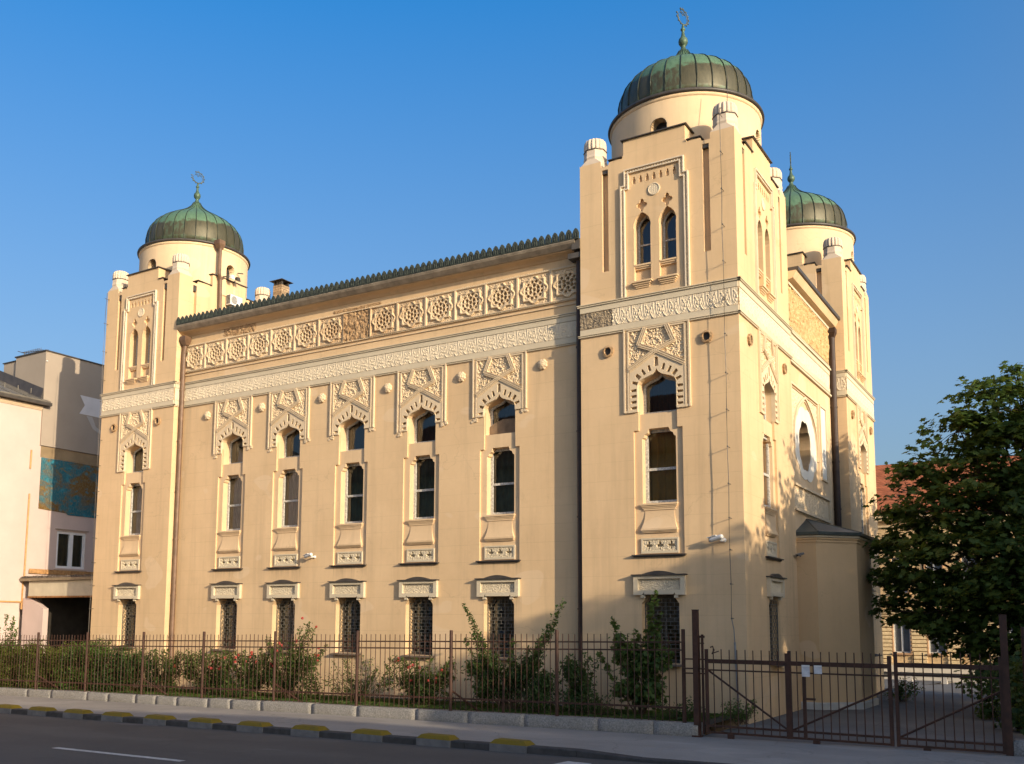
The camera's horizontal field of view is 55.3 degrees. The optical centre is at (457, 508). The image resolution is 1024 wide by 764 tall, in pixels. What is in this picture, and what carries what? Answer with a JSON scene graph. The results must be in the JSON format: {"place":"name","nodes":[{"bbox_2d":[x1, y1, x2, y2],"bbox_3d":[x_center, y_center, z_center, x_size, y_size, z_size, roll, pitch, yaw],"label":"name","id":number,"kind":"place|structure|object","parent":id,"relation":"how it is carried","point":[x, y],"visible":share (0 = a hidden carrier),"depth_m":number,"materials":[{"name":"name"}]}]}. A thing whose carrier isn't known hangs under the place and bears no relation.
{"place":"outdoors","nodes":[
{"label":"outdoors","id":0,"kind":"place"},
{"bbox_2d":[0,713,655,763],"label":"road","id":1,"kind":"structure","parent":0,"point":[28,739],"depth_m":15.76,"materials":[{"name":"grey asphalt"}]},
{"bbox_2d":[0,704,21,713],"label":"kerb block","id":2,"kind":"structure","parent":1,"relation":"on","point":[5,708],"depth_m":22.50,"materials":[{"name":"concrete"}]},
{"bbox_2d":[27,706,57,715],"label":"kerb block","id":3,"kind":"structure","parent":1,"relation":"on","point":[38,711],"depth_m":21.85,"materials":[{"name":"concrete"}]},
{"bbox_2d":[62,709,92,718],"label":"kerb block","id":4,"kind":"structure","parent":1,"relation":"on","point":[74,713],"depth_m":21.15,"materials":[{"name":"concrete"}]},
{"bbox_2d":[101,711,132,721],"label":"kerb block","id":5,"kind":"structure","parent":1,"relation":"on","point":[113,716],"depth_m":20.45,"materials":[{"name":"concrete"}]},
{"bbox_2d":[55,747,185,760],"bbox_3d":[-5.301,3.808,15.092,17.200,0.210,0.130,-4,-8,33],"label":"lane marking","id":6,"kind":"object","parent":1,"relation":"on","point":[119,754],"visible":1,"depth_m":15.02,"materials":[{"name":"white paint"}]},
{"bbox_2d":[143,714,175,725],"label":"kerb block","id":7,"kind":"structure","parent":1,"relation":"on","point":[155,719],"depth_m":19.74,"materials":[{"name":"concrete"}]},
{"bbox_2d":[188,717,222,728],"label":"kerb block","id":8,"kind":"structure","parent":1,"relation":"on","point":[202,722],"depth_m":19.02,"materials":[{"name":"concrete"}]},
{"bbox_2d":[236,721,272,732],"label":"kerb block","id":9,"kind":"structure","parent":1,"relation":"on","point":[251,726],"depth_m":18.30,"materials":[{"name":"concrete"}]},
{"bbox_2d":[290,724,328,737],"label":"kerb block","id":10,"kind":"structure","parent":1,"relation":"on","point":[305,730],"depth_m":17.56,"materials":[{"name":"concrete"}]},
{"bbox_2d":[11,708,728,763],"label":"kerb","id":11,"kind":"structure","parent":1,"relation":"on","point":[534,749],"depth_m":15.84,"materials":[{"name":"concrete"}]},
{"bbox_2d":[351,728,391,741],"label":"kerb block","id":12,"kind":"structure","parent":1,"relation":"on","point":[370,735],"depth_m":16.81,"materials":[{"name":"concrete"}]},
{"bbox_2d":[416,733,458,747],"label":"kerb block","id":13,"kind":"structure","parent":1,"relation":"on","point":[435,739],"depth_m":16.06,"materials":[{"name":"concrete"}]},
{"bbox_2d":[489,738,535,753],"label":"kerb block","id":14,"kind":"structure","parent":1,"relation":"on","point":[509,745],"depth_m":15.30,"materials":[{"name":"concrete"}]},
{"bbox_2d":[556,761,590,763],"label":"stop marking","id":15,"kind":"object","parent":1,"relation":"on","point":[568,762],"visible":1,"depth_m":13.95,"materials":[{"name":"white paint"}]},
{"bbox_2d":[0,683,733,725],"bbox_3d":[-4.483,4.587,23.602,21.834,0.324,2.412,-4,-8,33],"label":"grass","id":16,"kind":"structure","parent":0,"point":[629,712],"depth_m":21.24,"materials":[{"name":"green plant"}]},
{"bbox_2d":[0,614,20,684],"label":"leafy sapling","id":17,"kind":"object","parent":16,"relation":"on","point":[6,617],"visible":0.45,"depth_m":29.31,"materials":[{"name":"green plant"}]},
{"bbox_2d":[0,638,48,686],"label":"hedge bush","id":18,"kind":"object","parent":16,"relation":"on","point":[5,655],"visible":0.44,"depth_m":28.59,"materials":[{"name":"green plant"}]},
{"bbox_2d":[15,641,80,687],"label":"hedge bush","id":19,"kind":"object","parent":16,"relation":"on","point":[48,669],"visible":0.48,"depth_m":27.83,"materials":[{"name":"green plant"}]},
{"bbox_2d":[51,638,112,689],"bbox_3d":[-10.354,4.353,27.128,2.044,1.532,1.531,-4,-8,33],"label":"hedge bush","id":20,"kind":"object","parent":16,"relation":"on","point":[75,655],"visible":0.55,"depth_m":26.91,"materials":[{"name":"green plant"}]},
{"bbox_2d":[88,645,160,692],"bbox_3d":[-9.046,4.333,26.275,2.220,1.355,1.330,-4,-8,33],"label":"hedge bush","id":21,"kind":"object","parent":16,"relation":"on","point":[121,671],"visible":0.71,"depth_m":26.04,"materials":[{"name":"green plant"}]},
{"bbox_2d":[139,649,185,692],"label":"rose bush","id":22,"kind":"object","parent":16,"relation":"on","point":[166,668],"visible":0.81,"depth_m":25.64,"materials":[{"name":"green plant"}]},
{"bbox_2d":[177,647,240,695],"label":"rose bush","id":23,"kind":"object","parent":16,"relation":"on","point":[220,676],"visible":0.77,"depth_m":24.71,"materials":[{"name":"green plant"}]},
{"bbox_2d":[218,680,258,697],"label":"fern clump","id":24,"kind":"object","parent":16,"relation":"on","point":[235,695],"visible":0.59,"depth_m":23.64,"materials":[{"name":"green plant"}]},
{"bbox_2d":[231,650,281,695],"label":"rose bush","id":25,"kind":"object","parent":16,"relation":"on","point":[251,674],"visible":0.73,"depth_m":24.11,"materials":[{"name":"green plant"}]},
{"bbox_2d":[250,617,327,699],"bbox_3d":[-4.044,3.633,23.455,2.142,2.025,0.937,-4,-8,33],"label":"rose bush","id":26,"kind":"object","parent":16,"relation":"on","point":[296,661],"visible":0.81,"depth_m":23.33,"materials":[{"name":"green plant"}]},
{"bbox_2d":[323,655,391,701],"bbox_3d":[-2.314,3.925,22.262,1.815,1.139,0.731,-4,-8,33],"label":"rose bush","id":27,"kind":"object","parent":16,"relation":"on","point":[348,678],"visible":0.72,"depth_m":22.24,"materials":[{"name":"green plant"}]},
{"bbox_2d":[380,655,458,704],"bbox_3d":[-0.868,3.781,21.372,1.908,1.203,0.851,-4,-8,33],"label":"rose bush","id":28,"kind":"object","parent":16,"relation":"on","point":[416,690],"visible":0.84,"depth_m":21.21,"materials":[{"name":"green plant"}]},
{"bbox_2d":[461,598,566,710],"bbox_3d":[1.127,3.044,20.152,2.494,2.358,1.094,-4,-8,33],"label":"arching shrub","id":29,"kind":"object","parent":16,"relation":"on","point":[509,674],"visible":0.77,"depth_m":20.00,"materials":[{"name":"green plant"}]},
{"bbox_2d":[510,685,564,712],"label":"fern clump","id":30,"kind":"object","parent":16,"relation":"on","point":[535,705],"visible":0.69,"depth_m":19.22,"materials":[{"name":"green plant"}]},
{"bbox_2d":[559,652,604,712],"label":"shrub","id":31,"kind":"object","parent":16,"relation":"on","point":[585,685],"visible":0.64,"depth_m":19.19,"materials":[{"name":"green plant"}]},
{"bbox_2d":[559,691,613,715],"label":"fern clump","id":32,"kind":"object","parent":16,"relation":"on","point":[578,708],"visible":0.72,"depth_m":18.63,"materials":[{"name":"green plant"}]},
{"bbox_2d":[596,590,674,713],"bbox_3d":[3.464,2.818,18.863,1.672,2.472,0.996,-4,-8,33],"label":"leafy shrub","id":33,"kind":"object","parent":16,"relation":"on","point":[622,687],"visible":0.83,"depth_m":18.67,"materials":[{"name":"green plant"}]},
{"bbox_2d":[656,697,705,719],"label":"fern clump","id":34,"kind":"object","parent":16,"relation":"on","point":[689,713],"visible":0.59,"depth_m":17.60,"materials":[{"name":"green plant"}]},
{"bbox_2d":[721,698,757,724],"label":"fern clump","id":35,"kind":"object","parent":16,"relation":"on","point":[742,715],"visible":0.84,"depth_m":17.53,"materials":[{"name":"green plant"}]},
{"bbox_2d":[0,695,1023,763],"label":"pavement","id":36,"kind":"structure","parent":0,"point":[727,750],"depth_m":16.06,"materials":[{"name":"concrete"}]},
{"bbox_2d":[0,687,703,736],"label":"granite wall","id":37,"kind":"structure","parent":36,"relation":"on","point":[658,727],"depth_m":19.80,"materials":[{"name":"grey stone"}]},
{"bbox_2d":[0,629,687,722],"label":"iron fence","id":38,"kind":"object","parent":37,"relation":"on","point":[357,647],"visible":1,"depth_m":20.62,"materials":[{"name":"brown metal"}]},
{"bbox_2d":[502,678,505,712],"bbox_3d":[0.895,3.618,18.790,0.074,0.681,0.078,5,-8,-34],"label":"fence post","id":39,"kind":"object","parent":37,"relation":"on","point":[503,696],"visible":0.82,"depth_m":18.77,"materials":[{"name":"brown metal"}]},
{"bbox_2d":[682,609,704,736],"bbox_3d":[4.027,2.831,16.610,0.422,2.192,0.155,-4,-8,33],"label":"gate post","id":40,"kind":"object","parent":36,"relation":"on","point":[696,659],"visible":0.96,"depth_m":16.57,"materials":[{"name":"brown metal"}]},
{"bbox_2d":[704,646,789,738],"bbox_3d":[4.773,3.059,16.085,1.380,1.540,0.074,-4,-8,33],"label":"gate leaf","id":41,"kind":"object","parent":40,"relation":"attached to","point":[730,734],"visible":0.99,"depth_m":16.07,"materials":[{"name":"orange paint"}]},
{"bbox_2d":[787,651,894,745],"bbox_3d":[5.994,3.005,15.296,1.550,1.485,0.075,-4,-8,33],"label":"gate leaf","id":42,"kind":"object","parent":36,"relation":"on","point":[854,665],"visible":0.99,"depth_m":15.27,"materials":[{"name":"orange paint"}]},
{"bbox_2d":[801,665,809,676],"bbox_3d":[5.567,2.601,15.567,0.125,0.184,0.013,-4,-8,33],"label":"notice","id":43,"kind":"object","parent":42,"relation":"attached to","point":[805,670],"visible":1,"depth_m":15.57,"materials":[{"name":"paper"}]},
{"bbox_2d":[814,665,821,673],"bbox_3d":[5.724,2.566,15.469,0.120,0.134,0.013,-4,-8,33],"label":"notice","id":44,"kind":"object","parent":42,"relation":"attached to","point":[817,669],"visible":1,"depth_m":15.47,"materials":[{"name":"paper"}]},
{"bbox_2d":[998,614,1013,755],"bbox_3d":[7.940,2.596,14.088,0.150,2.102,0.150,-4,-8,33],"label":"gate post","id":45,"kind":"object","parent":36,"relation":"on","point":[1006,686],"visible":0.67,"depth_m":14.05,"materials":[{"name":"brown metal"}]},
{"bbox_2d":[893,652,1005,753],"bbox_3d":[7.294,2.907,14.465,1.460,1.510,0.069,-4,-8,33],"label":"gate leaf","id":46,"kind":"object","parent":45,"relation":"attached to","point":[941,666],"visible":0.98,"depth_m":14.45,"materials":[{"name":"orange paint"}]},
{"bbox_2d":[0,0,1023,464],"label":"sky","id":47,"kind":"structure","parent":0,"point":[339,140],"materials":[{"name":"blue"}]},
{"bbox_2d":[704,679,1023,754],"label":"yard","id":48,"kind":"structure","parent":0,"point":[958,718],"depth_m":18.97,"materials":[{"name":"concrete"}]},
{"bbox_2d":[88,7,884,734],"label":"synagogue","id":49,"kind":"structure","parent":48,"relation":"on","point":[636,389],"depth_m":23.08,"materials":[{"name":"paint"}]},
{"bbox_2d":[112,599,135,648],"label":"barred window","id":50,"kind":"structure","parent":49,"relation":"in","point":[130,617],"depth_m":29.14,"materials":[{"name":"black metal"}]},
{"bbox_2d":[129,484,141,534],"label":"tall window","id":51,"kind":"structure","parent":49,"relation":"in","point":[136,493],"depth_m":29.58,"materials":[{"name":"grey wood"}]},
{"bbox_2d":[135,336,137,365],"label":"twin window","id":52,"kind":"structure","parent":49,"relation":"in","point":[137,336],"depth_m":30.18,"materials":[{"name":"brown wood"}]},
{"bbox_2d":[133,447,142,472],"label":"arched window","id":53,"kind":"structure","parent":49,"relation":"in","point":[141,453],"depth_m":29.80,"materials":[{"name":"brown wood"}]},
{"bbox_2d":[148,331,150,362],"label":"twin window","id":54,"kind":"structure","parent":49,"relation":"in","point":[150,331],"depth_m":29.87,"materials":[{"name":"brown wood"}]},
{"bbox_2d":[212,599,236,650],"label":"barred window","id":55,"kind":"structure","parent":49,"relation":"in","point":[230,607],"depth_m":27.33,"materials":[{"name":"black metal"}]},
{"bbox_2d":[222,273,242,281],"bbox_3d":[-7.044,-7.330,30.700,0.284,0.374,0.728,-4,-8,33],"label":"floodlight","id":56,"kind":"object","parent":49,"relation":"attached to","point":[234,278],"visible":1,"depth_m":30.59,"materials":[{"name":"metal"}]},
{"bbox_2d":[226,294,241,308],"bbox_3d":[-7.048,-6.413,30.698,0.251,0.528,0.509,-4,-8,33],"label":"air conditioner","id":57,"kind":"object","parent":49,"relation":"attached to","point":[232,299],"visible":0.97,"depth_m":30.54,"materials":[{"name":"white plastic"}]},
{"bbox_2d":[226,476,241,530],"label":"tall window","id":58,"kind":"structure","parent":49,"relation":"in","point":[234,495],"depth_m":27.78,"materials":[{"name":"grey glass"}]},
{"bbox_2d":[229,436,242,463],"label":"arched window","id":59,"kind":"structure","parent":49,"relation":"in","point":[239,441],"depth_m":28.21,"materials":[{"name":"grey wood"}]},
{"bbox_2d":[266,598,294,652],"bbox_3d":[-4.518,3.094,25.976,0.920,1.505,0.608,-4,-8,33],"label":"barred window","id":60,"kind":"structure","parent":49,"relation":"in","point":[286,621],"depth_m":26.22,"materials":[{"name":"black metal"}]},
{"bbox_2d":[282,470,298,526],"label":"tall window","id":61,"kind":"structure","parent":49,"relation":"in","point":[289,499],"depth_m":26.63,"materials":[{"name":"grey glass"}]},
{"bbox_2d":[284,428,299,457],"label":"arched window","id":62,"kind":"structure","parent":49,"relation":"in","point":[295,434],"depth_m":27.05,"materials":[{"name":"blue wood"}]},
{"bbox_2d":[303,553,315,557],"bbox_3d":[-3.877,1.242,25.425,0.338,0.132,0.234,-4,-8,33],"label":"security camera","id":63,"kind":"object","parent":49,"relation":"attached to","point":[307,555],"visible":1,"depth_m":25.34,"materials":[{"name":"white plastic"}]},
{"bbox_2d":[330,598,360,654],"bbox_3d":[-2.675,2.972,24.791,0.920,1.505,0.608,-4,-8,33],"label":"barred window","id":64,"kind":"structure","parent":49,"relation":"in","point":[351,607],"depth_m":25.00,"materials":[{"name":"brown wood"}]},
{"bbox_2d":[344,463,363,523],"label":"tall window","id":65,"kind":"structure","parent":49,"relation":"in","point":[354,474],"depth_m":25.44,"materials":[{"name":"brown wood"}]},
{"bbox_2d":[346,420,364,450],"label":"arched window","id":66,"kind":"structure","parent":49,"relation":"in","point":[358,431],"depth_m":25.85,"materials":[{"name":"blue glass"}]},
{"bbox_2d":[400,597,433,657],"bbox_3d":[-0.827,2.849,23.603,0.920,1.505,0.608,-4,-8,33],"label":"barred window","id":67,"kind":"structure","parent":49,"relation":"in","point":[422,608],"depth_m":23.82,"materials":[{"name":"black metal"}]},
{"bbox_2d":[413,456,434,518],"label":"tall window","id":68,"kind":"structure","parent":49,"relation":"in","point":[424,468],"depth_m":24.24,"materials":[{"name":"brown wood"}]},
{"bbox_2d":[414,410,435,442],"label":"arched window","id":69,"kind":"structure","parent":49,"relation":"in","point":[427,425],"depth_m":24.64,"materials":[{"name":"black glass"}]},
{"bbox_2d":[480,596,514,660],"bbox_3d":[1.046,2.725,22.399,0.920,1.505,0.608,-4,-8,33],"label":"barred window","id":70,"kind":"structure","parent":49,"relation":"in","point":[501,610],"depth_m":22.61,"materials":[{"name":"black metal"}]},
{"bbox_2d":[489,400,514,434],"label":"arched window","id":71,"kind":"structure","parent":49,"relation":"in","point":[504,411],"depth_m":23.21,"materials":[{"name":"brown glass"}]},
{"bbox_2d":[491,448,513,514],"bbox_3d":[1.160,-0.613,22.921,0.920,1.750,0.218,-4,-8,33],"label":"tall window","id":72,"kind":"structure","parent":49,"relation":"in","point":[502,462],"depth_m":23.03,"materials":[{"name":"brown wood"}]},
{"bbox_2d":[638,215,650,263],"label":"twin window","id":73,"kind":"structure","parent":49,"relation":"in","point":[644,241],"depth_m":21.41,"materials":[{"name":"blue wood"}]},
{"bbox_2d":[643,373,676,413],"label":"arched window","id":74,"kind":"structure","parent":49,"relation":"in","point":[659,393],"depth_m":20.95,"materials":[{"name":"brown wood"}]},
{"bbox_2d":[645,428,676,502],"bbox_3d":[4.352,-0.869,20.495,0.920,1.750,0.218,-4,-8,33],"label":"tall window","id":75,"kind":"structure","parent":49,"relation":"in","point":[660,446],"depth_m":20.59,"materials":[{"name":"black glass"}]},
{"bbox_2d":[645,595,681,666],"bbox_3d":[4.238,2.470,19.973,0.920,1.505,0.608,-4,-8,33],"label":"barred window","id":76,"kind":"structure","parent":49,"relation":"in","point":[669,606],"depth_m":20.13,"materials":[{"name":"black metal"}]},
{"bbox_2d":[663,210,676,258],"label":"twin window","id":77,"kind":"structure","parent":49,"relation":"in","point":[669,222],"depth_m":21.09,"materials":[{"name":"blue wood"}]},
{"bbox_2d":[707,534,725,541],"bbox_3d":[5.111,0.600,19.258,0.343,0.143,0.261,-4,-8,33],"label":"security camera","id":78,"kind":"object","parent":49,"relation":"attached to","point":[720,537],"visible":1,"depth_m":19.17,"materials":[{"name":"white plastic"}]},
{"bbox_2d":[763,436,770,506],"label":"tall window","id":79,"kind":"structure","parent":49,"relation":"in","point":[767,475],"depth_m":21.26,"materials":[{"name":"white wood"}]},
{"bbox_2d":[769,600,783,666],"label":"barred window","id":80,"kind":"structure","parent":49,"relation":"in","point":[770,603],"depth_m":20.80,"materials":[{"name":"black metal"}]},
{"bbox_2d":[860,485,863,532],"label":"tall window","id":81,"kind":"structure","parent":49,"relation":"in","point":[860,485],"depth_m":28.31,"materials":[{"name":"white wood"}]},
{"bbox_2d":[882,677,922,701],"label":"bush","id":82,"kind":"object","parent":48,"relation":"on","point":[901,687],"visible":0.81,"depth_m":24.53,"materials":[{"name":"green plant"}]},
{"bbox_2d":[884,671,974,683],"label":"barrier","id":83,"kind":"object","parent":48,"relation":"on","point":[945,680],"visible":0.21,"depth_m":43.27,"materials":[{"name":"plastic"}]},
{"bbox_2d":[884,674,993,684],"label":"boundary wall","id":84,"kind":"structure","parent":48,"relation":"on","point":[954,680],"depth_m":46.94,"materials":[{"name":"grey concrete"}]},
{"bbox_2d":[862,360,1023,688],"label":"maple tree","id":85,"kind":"object","parent":48,"relation":"on","point":[985,588],"visible":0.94,"depth_m":22.05,"materials":[{"name":"green plant"}]},
{"bbox_2d":[955,659,1019,718],"bbox_3d":[11.494,3.692,19.919,2.269,1.467,1.746,-4,-8,33],"label":"undergrowth bush","id":86,"kind":"object","parent":48,"relation":"on","point":[987,708],"visible":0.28,"depth_m":19.95,"materials":[{"name":"green plant"}]},
{"bbox_2d":[968,657,1023,730],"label":"undergrowth bush","id":87,"kind":"object","parent":48,"relation":"on","point":[1018,726],"visible":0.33,"depth_m":17.86,"materials":[{"name":"green plant"}]},
{"bbox_2d":[1000,626,1023,734],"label":"undergrowth bush","id":88,"kind":"object","parent":48,"relation":"on","point":[1016,677],"visible":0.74,"depth_m":15.38,"materials":[{"name":"green plant"}]},
{"bbox_2d":[1014,738,1023,756],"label":"granite wall","id":89,"kind":"structure","parent":48,"relation":"on","point":[1018,747],"depth_m":13.89,"materials":[{"name":"grey stone"}]},
{"bbox_2d":[1020,627,1023,680],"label":"iron fence","id":90,"kind":"object","parent":89,"relation":"on","point":[1022,636],"visible":1,"depth_m":14.06,"materials":[{"name":"brown metal"}]},
{"bbox_3d":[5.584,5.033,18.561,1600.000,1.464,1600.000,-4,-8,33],"label":"ground","id":91,"kind":"structure","parent":0,"visible":0},
{"bbox_2d":[0,371,98,646],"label":"white building","id":92,"kind":"structure","parent":91,"relation":"on","point":[48,509],"depth_m":34.17,"materials":[{"name":"paint"}]},
{"bbox_2d":[2,350,103,455],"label":"grey building","id":93,"kind":"structure","parent":92,"relation":"on","point":[72,392],"depth_m":35.43,"materials":[{"name":"paint"}]},
{"bbox_2d":[18,348,42,353],"bbox_3d":[-15.426,-5.673,35.420,1.407,0.210,0.331,-4,-8,33],"label":"antenna","id":94,"kind":"object","parent":93,"relation":"on","point":[24,352],"visible":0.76,"depth_m":35.45,"materials":[{"name":"metal"}]},
{"bbox_2d":[54,528,88,571],"bbox_3d":[-14.048,1.527,35.252,0.330,1.505,1.400,-4,-8,33],"label":"window","id":95,"kind":"structure","parent":92,"relation":"in","point":[70,546],"depth_m":35.28,"materials":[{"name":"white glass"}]},
{"bbox_2d":[19,569,92,667],"bbox_3d":[-11.617,4.134,33.709,5.210,4.000,4.600,-4,-8,33],"label":"gateway","id":96,"kind":"object","parent":91,"relation":"on","point":[58,605],"visible":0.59,"depth_m":33.28,"materials":[{"name":"cream plaster"},{"name":"pink plaster"},{"name":"dark metal"}]},
{"bbox_2d":[875,456,1022,673],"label":"brick building","id":97,"kind":"structure","parent":91,"relation":"on","point":[901,640],"depth_m":54.00,"materials":[{"name":"brick"}]},
{"bbox_2d":[892,624,911,654],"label":"window","id":98,"kind":"structure","parent":97,"relation":"in","point":[902,638],"depth_m":54.03,"materials":[{"name":"glass"}]},
{"bbox_2d":[923,563,943,570],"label":"window","id":99,"kind":"structure","parent":97,"relation":"in","point":[937,567],"depth_m":53.50,"materials":[{"name":"glass"}]},
{"bbox_2d":[927,636,947,655],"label":"window","id":100,"kind":"structure","parent":97,"relation":"in","point":[931,647],"depth_m":53.10,"materials":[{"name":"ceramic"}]},
{"bbox_2d":[959,556,976,578],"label":"window","id":101,"kind":"structure","parent":97,"relation":"in","point":[964,556],"depth_m":52.74,"materials":[{"name":"glass"}]}
]}

